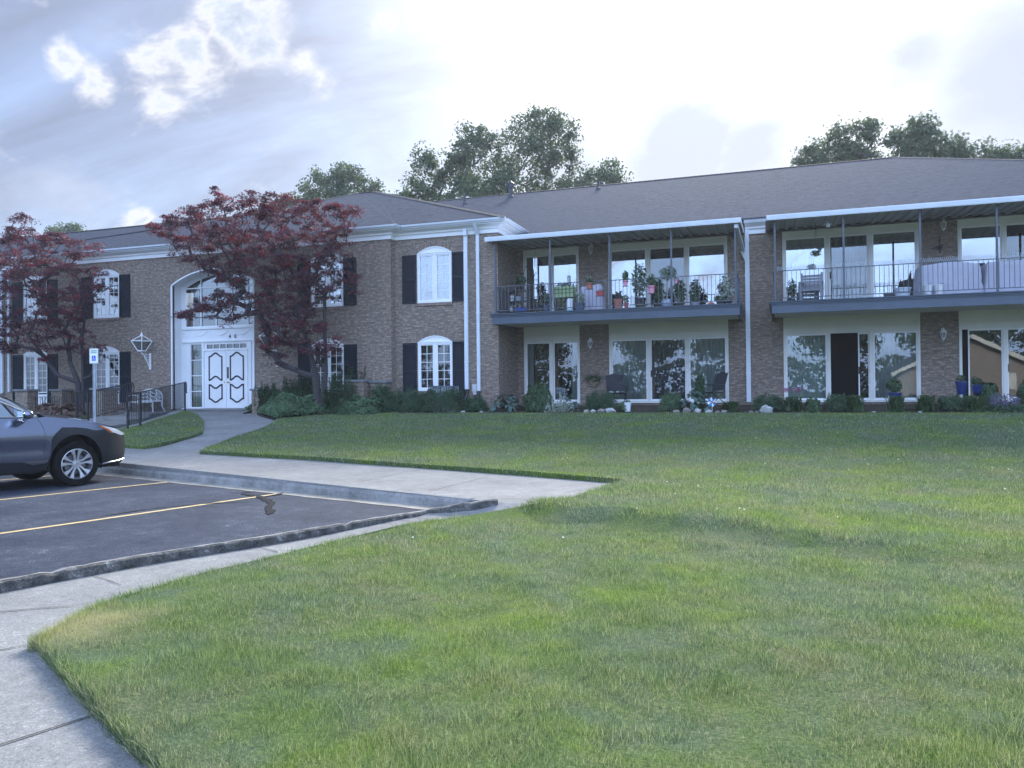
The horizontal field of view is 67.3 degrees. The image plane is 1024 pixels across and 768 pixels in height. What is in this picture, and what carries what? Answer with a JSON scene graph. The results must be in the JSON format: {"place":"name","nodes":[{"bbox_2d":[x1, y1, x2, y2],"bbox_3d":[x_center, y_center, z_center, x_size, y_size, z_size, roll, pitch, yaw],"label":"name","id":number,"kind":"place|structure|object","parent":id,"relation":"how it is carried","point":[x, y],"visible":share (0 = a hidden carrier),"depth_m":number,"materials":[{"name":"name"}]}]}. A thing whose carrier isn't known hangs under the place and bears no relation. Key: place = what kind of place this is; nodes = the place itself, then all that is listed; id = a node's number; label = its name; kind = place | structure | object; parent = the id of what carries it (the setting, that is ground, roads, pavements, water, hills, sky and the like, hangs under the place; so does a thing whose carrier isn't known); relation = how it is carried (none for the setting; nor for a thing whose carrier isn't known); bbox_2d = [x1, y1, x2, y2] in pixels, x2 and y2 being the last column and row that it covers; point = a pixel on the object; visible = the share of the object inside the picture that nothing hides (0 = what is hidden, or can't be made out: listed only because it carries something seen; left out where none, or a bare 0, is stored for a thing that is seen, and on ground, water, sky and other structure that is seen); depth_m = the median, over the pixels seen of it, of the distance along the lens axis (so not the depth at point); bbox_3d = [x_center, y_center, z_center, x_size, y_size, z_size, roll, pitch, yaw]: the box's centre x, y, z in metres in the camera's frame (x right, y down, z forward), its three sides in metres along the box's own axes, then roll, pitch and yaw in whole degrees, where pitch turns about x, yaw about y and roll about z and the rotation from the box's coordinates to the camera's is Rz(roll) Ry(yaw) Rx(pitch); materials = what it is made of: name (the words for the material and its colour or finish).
{"place":"outdoors","nodes":[
{"label":"outdoors","id":0,"kind":"place"},
{"bbox_2d":[59,414,97,418],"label":"lawn","id":1,"kind":"structure","parent":0,"point":[80,416],"depth_m":27.51,"materials":[{"name":"green plant"}]},
{"bbox_2d":[33,403,63,414],"bbox_3d":[-16.907,0.967,27.961,1.132,0.556,1.119,-1,-1,19],"label":"coleus","id":2,"kind":"object","parent":1,"relation":"on","point":[48,406],"visible":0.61,"depth_m":27.78,"materials":[{"name":"brown plant"}]},
{"bbox_2d":[0,212,110,409],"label":"maple tree","id":3,"kind":"object","parent":1,"relation":"on","point":[45,308],"visible":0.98,"depth_m":28.34,"materials":[{"name":"red plant"}]},
{"bbox_2d":[54,401,85,416],"bbox_3d":[-15.875,0.927,27.612,1.059,0.632,1.136,0,-1,-12],"label":"coleus","id":4,"kind":"object","parent":1,"relation":"on","point":[69,412],"visible":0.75,"depth_m":27.45,"materials":[{"name":"brown plant"}]},
{"bbox_2d":[120,410,201,448],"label":"lawn","id":5,"kind":"structure","parent":0,"point":[185,415],"depth_m":21.11,"materials":[{"name":"green plant"}]},
{"bbox_2d":[0,472,421,578],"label":"parking lot","id":6,"kind":"structure","parent":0,"point":[33,551],"depth_m":9.15,"materials":[{"name":"grey asphalt"}]},
{"bbox_2d":[0,395,124,485],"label":"parked car","id":7,"kind":"object","parent":6,"relation":"on","point":[67,450],"visible":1,"depth_m":12.21,"materials":[{"name":"grey paint"}]},
{"bbox_2d":[0,494,273,533],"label":"parking line","id":8,"kind":"object","parent":6,"relation":"on","point":[126,515],"visible":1,"depth_m":9.31,"materials":[{"name":"yellow paint"}]},
{"bbox_2d":[0,498,497,592],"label":"kerb","id":9,"kind":"structure","parent":6,"relation":"on","point":[58,575],"depth_m":7.21,"materials":[{"name":"concrete"}]},
{"bbox_2d":[241,493,275,513],"bbox_3d":[-3.317,1.583,10.308,0.289,0.001,2.234,0,-1,-27],"label":"tar seam","id":10,"kind":"object","parent":6,"relation":"on","point":[269,510],"visible":1,"depth_m":10.27,"materials":[{"name":"black asphalt"}]},
{"bbox_2d":[95,472,437,509],"bbox_3d":[-13.206,1.751,18.148,30.674,0.001,0.280,-1,-1,35],"label":"gutter pan","id":11,"kind":"object","parent":6,"relation":"on","point":[413,506],"visible":0.66,"depth_m":11.32,"materials":[{"name":"concrete"}]},
{"bbox_2d":[0,408,611,767],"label":"sidewalk","id":12,"kind":"structure","parent":0,"point":[35,697],"depth_m":6.71,"materials":[{"name":"concrete"}]},
{"bbox_2d":[89,348,97,421],"bbox_3d":[-12.762,0.219,23.510,0.304,2.609,0.043,-1,-1,11],"label":"parking sign","id":13,"kind":"object","parent":12,"relation":"on","point":[93,356],"visible":0.99,"depth_m":23.51,"materials":[{"name":"white metal"}]},
{"bbox_2d":[96,412,167,427],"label":"entrance ramp","id":14,"kind":"structure","parent":12,"relation":"on","point":[118,422],"depth_m":24.97,"materials":[{"name":"concrete"}]},
{"bbox_2d":[75,383,134,420],"bbox_3d":[-14.035,0.655,26.620,0.149,1.445,4.387,-1,0,-4],"label":"handrail","id":15,"kind":"object","parent":14,"relation":"on","point":[87,403],"visible":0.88,"depth_m":26.09,"materials":[{"name":"black metal"}]},
{"bbox_2d":[126,381,186,428],"bbox_3d":[-11.454,0.647,25.164,0.105,1.545,6.669,0,-1,-9],"label":"handrail","id":16,"kind":"object","parent":12,"relation":"on","point":[178,403],"visible":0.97,"depth_m":24.22,"materials":[{"name":"black metal"}]},
{"bbox_2d":[97,467,473,506],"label":"kerb","id":17,"kind":"structure","parent":12,"relation":"on","point":[424,499],"depth_m":11.23,"materials":[{"name":"concrete"}]},
{"bbox_2d":[25,409,629,767],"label":"grass fringe","id":18,"kind":"object","parent":12,"relation":"on","point":[38,645],"depth_m":4.16,"materials":[{"name":"green plant"}]},
{"bbox_2d":[0,0,1023,311],"label":"sky","id":19,"kind":"structure","parent":0,"point":[114,113],"materials":[{"name":"white"}]},
{"bbox_2d":[40,410,1023,767],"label":"lawn","id":20,"kind":"structure","parent":0,"point":[731,735],"depth_m":4.90,"materials":[{"name":"green plant"}]},
{"bbox_2d":[243,404,1023,419],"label":"garden bed","id":21,"kind":"object","parent":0,"point":[876,408],"visible":0.21,"depth_m":22.64,"materials":[{"name":"soil"}]},
{"bbox_2d":[144,185,365,414],"bbox_3d":[-8.810,-2.796,25.790,8.888,8.095,2.606,-1,-1,19],"label":"maple tree","id":22,"kind":"object","parent":21,"relation":"on","point":[264,210],"visible":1,"depth_m":25.32,"materials":[{"name":"red plant"}]},
{"bbox_2d":[253,381,295,407],"bbox_3d":[-8.130,0.451,26.371,1.465,1.081,1.015,-1,-1,19],"label":"feathery plant","id":23,"kind":"object","parent":21,"relation":"on","point":[261,398],"visible":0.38,"depth_m":26.31,"materials":[{"name":"green plant"}]},
{"bbox_2d":[244,391,337,417],"bbox_3d":[-7.217,0.645,25.384,5.458,0.865,3.037,-1,-1,19],"label":"ground cover","id":24,"kind":"object","parent":21,"relation":"on","point":[281,404],"visible":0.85,"depth_m":24.83,"materials":[{"name":"green plant"}]},
{"bbox_2d":[282,376,309,412],"bbox_3d":[-7.202,0.350,25.946,1.370,1.274,0.974,-1,-1,19],"label":"feathery plant","id":25,"kind":"object","parent":21,"relation":"on","point":[294,389],"visible":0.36,"depth_m":25.88,"materials":[{"name":"green plant"}]},
{"bbox_2d":[298,376,337,413],"bbox_3d":[-6.444,0.308,25.577,1.342,1.353,1.013,-1,-1,19],"label":"feathery plant","id":26,"kind":"object","parent":21,"relation":"on","point":[309,390],"visible":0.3,"depth_m":25.50,"materials":[{"name":"green plant"}]},
{"bbox_2d":[318,374,355,413],"bbox_3d":[-5.652,0.327,25.229,1.256,1.306,0.963,-1,-1,19],"label":"feathery plant","id":27,"kind":"object","parent":21,"relation":"on","point":[341,393],"visible":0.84,"depth_m":25.05,"materials":[{"name":"green plant"}]},
{"bbox_2d":[331,394,381,414],"bbox_3d":[-4.988,0.667,25.021,1.733,0.721,1.003,-1,-1,19],"label":"perennial","id":28,"kind":"object","parent":21,"relation":"on","point":[356,404],"visible":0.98,"depth_m":24.71,"materials":[{"name":"green plant"}]},
{"bbox_2d":[370,381,392,412],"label":"perennial","id":29,"kind":"object","parent":21,"relation":"on","point":[379,393],"visible":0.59,"depth_m":25.07,"materials":[{"name":"green plant"}]},
{"bbox_2d":[379,384,422,412],"bbox_3d":[-3.436,0.496,24.920,1.753,0.966,0.980,-1,-1,19],"label":"yew shrub","id":30,"kind":"object","parent":21,"relation":"on","point":[412,399],"visible":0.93,"depth_m":24.67,"materials":[{"name":"green plant"}]},
{"bbox_2d":[414,386,464,412],"bbox_3d":[-2.288,0.487,24.456,1.580,0.963,0.948,-1,-1,19],"label":"yew shrub","id":31,"kind":"object","parent":21,"relation":"on","point":[449,399],"visible":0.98,"depth_m":24.23,"materials":[{"name":"green plant"}]},
{"bbox_2d":[461,395,488,411],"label":"perennial","id":32,"kind":"object","parent":21,"relation":"on","point":[475,403],"visible":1,"depth_m":24.36,"materials":[{"name":"green plant"}]},
{"bbox_2d":[489,393,523,411],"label":"hosta","id":33,"kind":"object","parent":21,"relation":"on","point":[507,406],"visible":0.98,"depth_m":24.20,"materials":[{"name":"green plant"}]},
{"bbox_2d":[522,382,553,411],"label":"round shrub","id":34,"kind":"object","parent":21,"relation":"on","point":[535,397],"visible":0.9,"depth_m":23.65,"materials":[{"name":"green plant"}]},
{"bbox_2d":[542,392,583,411],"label":"silver plant","id":35,"kind":"object","parent":21,"relation":"on","point":[559,409],"visible":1,"depth_m":23.51,"materials":[{"name":"green plant"}]},
{"bbox_2d":[581,389,617,410],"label":"yew shrub","id":36,"kind":"object","parent":21,"relation":"on","point":[597,401],"visible":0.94,"depth_m":23.10,"materials":[{"name":"green plant"}]},
{"bbox_2d":[605,374,627,400],"bbox_3d":[3.327,0.191,24.567,0.671,1.057,0.704,-1,0,-1],"label":"folding chair","id":37,"kind":"object","parent":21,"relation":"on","point":[614,382],"visible":0.83,"depth_m":24.82,"materials":[{"name":"black"}]},
{"bbox_2d":[657,391,682,410],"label":"perennial","id":38,"kind":"object","parent":21,"relation":"on","point":[673,402],"visible":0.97,"depth_m":22.41,"materials":[{"name":"green plant"}]},
{"bbox_2d":[679,391,712,411],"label":"hosta","id":39,"kind":"object","parent":21,"relation":"on","point":[693,406],"visible":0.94,"depth_m":22.14,"materials":[{"name":"green plant"}]},
{"bbox_2d":[694,369,705,409],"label":"leafy perennial","id":40,"kind":"object","parent":21,"relation":"on","point":[699,385],"visible":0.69,"depth_m":22.48,"materials":[{"name":"green plant"}]},
{"bbox_2d":[705,372,727,405],"bbox_3d":[6.162,0.154,23.492,0.704,1.057,0.671,0,-1,-23],"label":"folding chair","id":41,"kind":"object","parent":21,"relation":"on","point":[720,380],"visible":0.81,"depth_m":23.57,"materials":[{"name":"black"}]},
{"bbox_2d":[717,401,742,410],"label":"daylily","id":42,"kind":"object","parent":21,"relation":"on","point":[731,406],"visible":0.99,"depth_m":21.86,"materials":[{"name":"green plant"}]},
{"bbox_2d":[750,390,785,410],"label":"yew shrub","id":43,"kind":"object","parent":21,"relation":"on","point":[761,401],"visible":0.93,"depth_m":21.61,"materials":[{"name":"green plant"}]},
{"bbox_2d":[775,387,805,410],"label":"daylily","id":44,"kind":"object","parent":21,"relation":"on","point":[792,404],"visible":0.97,"depth_m":21.33,"materials":[{"name":"green plant"}]},
{"bbox_2d":[805,396,820,411],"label":"perennial","id":45,"kind":"object","parent":21,"relation":"on","point":[812,404],"visible":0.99,"depth_m":20.99,"materials":[{"name":"green plant"}]},
{"bbox_2d":[822,392,846,411],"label":"yew shrub","id":46,"kind":"object","parent":21,"relation":"on","point":[836,402],"visible":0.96,"depth_m":20.96,"materials":[{"name":"green plant"}]},
{"bbox_2d":[841,395,866,411],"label":"daylily","id":47,"kind":"object","parent":21,"relation":"on","point":[854,403],"visible":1,"depth_m":20.78,"materials":[{"name":"green plant"}]},
{"bbox_2d":[885,378,902,397],"bbox_3d":[10.951,0.124,22.055,0.459,0.633,0.437,-1,-1,19],"label":"planter","id":48,"kind":"object","parent":21,"relation":"on","point":[892,385],"visible":0.98,"depth_m":21.97,"materials":[{"name":"blue ceramic"}]},
{"bbox_2d":[883,395,909,410],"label":"daylily","id":49,"kind":"object","parent":21,"relation":"on","point":[896,404],"visible":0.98,"depth_m":20.46,"materials":[{"name":"green plant"}]},
{"bbox_2d":[913,394,939,410],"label":"daylily","id":50,"kind":"object","parent":21,"relation":"on","point":[926,402],"visible":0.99,"depth_m":20.23,"materials":[{"name":"green plant"}]},
{"bbox_2d":[935,394,968,410],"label":"yew shrub","id":51,"kind":"object","parent":21,"relation":"on","point":[946,403],"visible":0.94,"depth_m":20.14,"materials":[{"name":"green plant"}]},
{"bbox_2d":[955,375,967,394],"bbox_3d":[12.509,0.014,21.424,0.311,0.562,0.311,-1,-1,19],"label":"planter","id":52,"kind":"object","parent":21,"relation":"on","point":[961,386],"visible":0.98,"depth_m":21.33,"materials":[{"name":"blue ceramic"}]},
{"bbox_2d":[958,395,990,410],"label":"daylily","id":53,"kind":"object","parent":21,"relation":"on","point":[974,403],"visible":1,"depth_m":19.86,"materials":[{"name":"green plant"}]},
{"bbox_2d":[969,376,982,392],"bbox_3d":[12.917,0.011,21.387,0.326,0.491,0.319,-1,-1,19],"label":"planter","id":54,"kind":"object","parent":21,"relation":"on","point":[976,387],"visible":1,"depth_m":21.31,"materials":[{"name":"blue ceramic"}]},
{"bbox_2d":[979,382,1000,405],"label":"round shrub","id":55,"kind":"object","parent":21,"relation":"on","point":[988,390],"visible":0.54,"depth_m":20.39,"materials":[{"name":"green plant"}]},
{"bbox_2d":[978,393,1023,412],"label":"lavender","id":56,"kind":"object","parent":21,"relation":"on","point":[997,405],"visible":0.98,"depth_m":19.68,"materials":[{"name":"purple plant"}]},
{"bbox_3d":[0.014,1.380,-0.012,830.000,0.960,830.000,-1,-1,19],"label":"ground","id":57,"kind":"structure","parent":0,"visible":0},
{"bbox_2d":[12,389,40,410],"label":"brick pier","id":58,"kind":"structure","parent":57,"relation":"on","point":[25,398],"depth_m":29.21,"materials":[{"name":"brick"}]},
{"bbox_2d":[49,389,72,410],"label":"brick pier","id":59,"kind":"structure","parent":57,"relation":"on","point":[57,393],"depth_m":29.82,"materials":[{"name":"brick"}]},
{"bbox_2d":[43,221,86,234],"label":"oak tree","id":60,"kind":"object","parent":57,"relation":"on","point":[74,227],"visible":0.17,"depth_m":75.84,"materials":[{"name":"green plant"}]},
{"bbox_2d":[89,388,119,415],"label":"brick pier","id":61,"kind":"structure","parent":57,"relation":"on","point":[108,397],"depth_m":28.13,"materials":[{"name":"brick"}]},
{"bbox_2d":[249,389,279,413],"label":"brick pier","id":62,"kind":"structure","parent":57,"relation":"on","point":[254,409],"depth_m":26.76,"materials":[{"name":"brick"}]},
{"bbox_2d":[295,161,389,203],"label":"oak tree","id":63,"kind":"object","parent":57,"relation":"on","point":[343,178],"visible":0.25,"depth_m":56.73,"materials":[{"name":"green plant"}]},
{"bbox_2d":[345,380,371,397],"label":"brick pier","id":64,"kind":"structure","parent":57,"relation":"on","point":[362,387],"depth_m":25.54,"materials":[{"name":"brick"}]},
{"bbox_2d":[0,157,1023,411],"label":"apartment building","id":65,"kind":"structure","parent":57,"relation":"on","point":[426,311],"depth_m":25.78,"materials":[{"name":"brown brick"}]},
{"bbox_2d":[22,271,46,323],"bbox_3d":[-19.137,-3.483,31.208,1.483,2.139,0.545,-1,-1,19],"label":"window","id":66,"kind":"structure","parent":65,"relation":"in","point":[26,301],"depth_m":31.20,"materials":[{"name":"white paint"}]},
{"bbox_2d":[22,345,48,403],"bbox_3d":[-19.100,-0.376,31.199,1.483,2.384,0.508,-1,-1,19],"label":"window","id":67,"kind":"structure","parent":65,"relation":"in","point":[35,372],"depth_m":31.16,"materials":[{"name":"white paint"}]},
{"bbox_2d":[92,265,120,320],"bbox_3d":[-15.650,-3.528,30.031,1.483,2.139,0.545,-1,-1,19],"label":"window","id":68,"kind":"structure","parent":65,"relation":"in","point":[107,308],"depth_m":29.97,"materials":[{"name":"white paint"}]},
{"bbox_2d":[93,342,120,403],"bbox_3d":[-15.614,-0.420,30.022,1.483,2.384,0.508,-1,-1,19],"label":"window","id":69,"kind":"structure","parent":65,"relation":"in","point":[107,373],"depth_m":29.95,"materials":[{"name":"glass"}]},
{"bbox_2d":[131,332,151,369],"bbox_3d":[-13.795,-1.242,28.790,0.532,1.390,0.686,-1,-1,19],"label":"coach lantern","id":70,"kind":"object","parent":65,"relation":"attached to","point":[141,350],"visible":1,"depth_m":28.80,"materials":[{"name":"white paint"}]},
{"bbox_2d":[205,351,226,407],"bbox_3d":[-11.061,-0.169,28.749,0.943,2.140,0.063,-1,-1,19],"label":"door leaf","id":71,"kind":"structure","parent":65,"relation":"in","point":[215,361],"depth_m":28.73,"materials":[{"name":"white paint"}]},
{"bbox_2d":[185,273,252,325],"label":"arched window","id":72,"kind":"structure","parent":65,"relation":"in","point":[200,279],"depth_m":28.85,"materials":[{"name":"white wood"}]},
{"bbox_2d":[226,350,247,407],"bbox_3d":[-10.164,-0.180,28.420,0.943,2.140,0.113,-1,-1,19],"label":"door leaf","id":73,"kind":"structure","parent":65,"relation":"in","point":[236,360],"depth_m":28.42,"materials":[{"name":"white paint"}]},
{"bbox_2d":[310,248,344,309],"bbox_3d":[-6.337,-3.646,26.887,1.461,2.139,0.545,-1,-1,19],"label":"window","id":74,"kind":"structure","parent":65,"relation":"in","point":[337,303],"depth_m":26.80,"materials":[{"name":"clear glass"}]},
{"bbox_2d":[311,334,345,396],"bbox_3d":[-6.301,-0.539,26.878,1.461,2.384,0.508,-1,-1,19],"label":"window","id":75,"kind":"structure","parent":65,"relation":"in","point":[333,363],"depth_m":26.78,"materials":[{"name":"glass"}]},
{"bbox_2d":[414,241,453,305],"bbox_3d":[-2.528,-3.692,25.917,1.439,2.139,0.545,-1,-1,19],"label":"window","id":76,"kind":"structure","parent":65,"relation":"in","point":[434,269],"depth_m":25.83,"materials":[{"name":"white paint"}]},
{"bbox_2d":[415,331,454,393],"bbox_3d":[-2.499,-0.725,25.892,1.439,2.104,0.545,-1,-1,19],"label":"window","id":77,"kind":"structure","parent":65,"relation":"in","point":[434,349],"depth_m":25.83,"materials":[{"name":"white paint"}]},
{"bbox_2d":[523,246,578,311],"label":"sliding door","id":78,"kind":"structure","parent":65,"relation":"in","point":[564,260],"depth_m":28.96,"materials":[{"name":"white paint"}]},
{"bbox_2d":[524,325,579,403],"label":"sliding door","id":79,"kind":"structure","parent":65,"relation":"in","point":[551,353],"depth_m":26.74,"materials":[{"name":"white paint"}]},
{"bbox_2d":[553,282,576,310],"bbox_3d":[1.673,-2.749,24.253,0.712,0.994,0.401,-1,-1,19],"label":"planter trough","id":80,"kind":"object","parent":65,"relation":"on","point":[570,293],"visible":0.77,"depth_m":24.16,"materials":[{"name":"green"}]},
{"bbox_2d":[580,284,605,309],"bbox_3d":[2.597,-2.710,24.680,0.780,0.900,0.644,-1,-1,19],"label":"furniture cover","id":81,"kind":"object","parent":65,"relation":"on","point":[587,301],"visible":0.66,"depth_m":24.41,"materials":[{"name":"white fabric"}]},
{"bbox_2d":[582,373,603,386],"bbox_3d":[2.764,-0.131,25.851,0.842,0.490,0.302,-1,-1,19],"label":"wall basket","id":82,"kind":"object","parent":65,"relation":"attached to","point":[594,380],"depth_m":25.86,"materials":[{"name":"wicker"}]},
{"bbox_2d":[631,263,647,306],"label":"potted plant","id":83,"kind":"object","parent":65,"relation":"on","point":[641,300],"visible":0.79,"depth_m":23.82,"materials":[{"name":"green plant"}]},
{"bbox_2d":[655,279,664,305],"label":"potted plant","id":84,"kind":"object","parent":65,"relation":"on","point":[660,290],"visible":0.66,"depth_m":24.03,"materials":[{"name":"green plant"}]},
{"bbox_2d":[659,266,676,305],"bbox_3d":[4.727,-2.945,23.336,0.570,1.304,0.517,-1,-1,19],"label":"potted tree","id":85,"kind":"object","parent":65,"relation":"on","point":[667,273],"visible":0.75,"depth_m":23.25,"materials":[{"name":"green plant"}]},
{"bbox_2d":[608,236,727,307],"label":"sliding door","id":86,"kind":"structure","parent":65,"relation":"in","point":[701,255],"depth_m":27.38,"materials":[{"name":"white paint"}]},
{"bbox_2d":[609,320,728,403],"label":"sliding door","id":87,"kind":"structure","parent":65,"relation":"in","point":[654,359],"depth_m":25.32,"materials":[{"name":"white paint"}]},
{"bbox_2d":[673,280,686,305],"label":"potted plant","id":88,"kind":"object","parent":65,"relation":"on","point":[680,295],"visible":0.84,"depth_m":23.91,"materials":[{"name":"green plant"}]},
{"bbox_2d":[689,279,701,304],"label":"potted plant","id":89,"kind":"object","parent":65,"relation":"on","point":[695,292],"visible":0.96,"depth_m":23.69,"materials":[{"name":"green plant"}]},
{"bbox_2d":[716,276,734,303],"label":"potted plant","id":90,"kind":"object","parent":65,"relation":"on","point":[722,287],"visible":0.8,"depth_m":22.62,"materials":[{"name":"green plant"}]},
{"bbox_2d":[799,272,822,299],"bbox_3d":[8.823,-2.823,22.679,0.650,0.970,0.550,-1,-1,25],"label":"patio chair","id":91,"kind":"object","parent":65,"relation":"on","point":[818,282],"visible":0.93,"depth_m":22.83,"materials":[{"name":"grey plastic"}]},
{"bbox_2d":[782,222,918,300],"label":"sliding door","id":92,"kind":"structure","parent":65,"relation":"in","point":[897,241],"depth_m":23.86,"materials":[{"name":"white paint"}]},
{"bbox_2d":[783,312,920,402],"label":"sliding door","id":93,"kind":"structure","parent":65,"relation":"in","point":[850,355],"depth_m":23.69,"materials":[{"name":"white paint"}]},
{"bbox_2d":[913,262,983,294],"bbox_3d":[12.022,-2.857,21.287,1.625,0.952,0.884,-1,-1,19],"label":"furniture cover","id":94,"kind":"object","parent":65,"relation":"on","point":[954,276],"visible":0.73,"depth_m":20.90,"materials":[{"name":"white fabric"}]},
{"bbox_2d":[957,214,1023,263],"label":"sliding door","id":95,"kind":"structure","parent":65,"relation":"in","point":[975,236],"depth_m":24.32,"materials":[{"name":"white paint"}]},
{"bbox_2d":[958,309,1023,401],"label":"sliding door","id":96,"kind":"structure","parent":65,"relation":"in","point":[991,342],"depth_m":24.29,"materials":[{"name":"white paint"}]},
{"bbox_2d":[980,260,1023,291],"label":"furniture cover","id":97,"kind":"object","parent":65,"relation":"on","point":[1019,271],"visible":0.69,"depth_m":20.39,"materials":[{"name":"white fabric"}]},
{"bbox_2d":[392,103,633,200],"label":"oak tree","id":98,"kind":"object","parent":57,"relation":"on","point":[463,158],"visible":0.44,"depth_m":52.27,"materials":[{"name":"green plant"}]},
{"bbox_2d":[789,111,888,166],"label":"maple tree","id":99,"kind":"object","parent":57,"relation":"on","point":[841,150],"visible":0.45,"depth_m":42.94,"materials":[{"name":"green plant"}]},
{"bbox_2d":[878,109,975,157],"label":"maple tree","id":100,"kind":"object","parent":57,"relation":"on","point":[915,142],"visible":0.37,"depth_m":41.65,"materials":[{"name":"green plant"}]},
{"bbox_2d":[961,135,1023,158],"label":"maple tree","id":101,"kind":"object","parent":57,"relation":"on","point":[1004,153],"visible":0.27,"depth_m":39.86,"materials":[{"name":"green plant"}]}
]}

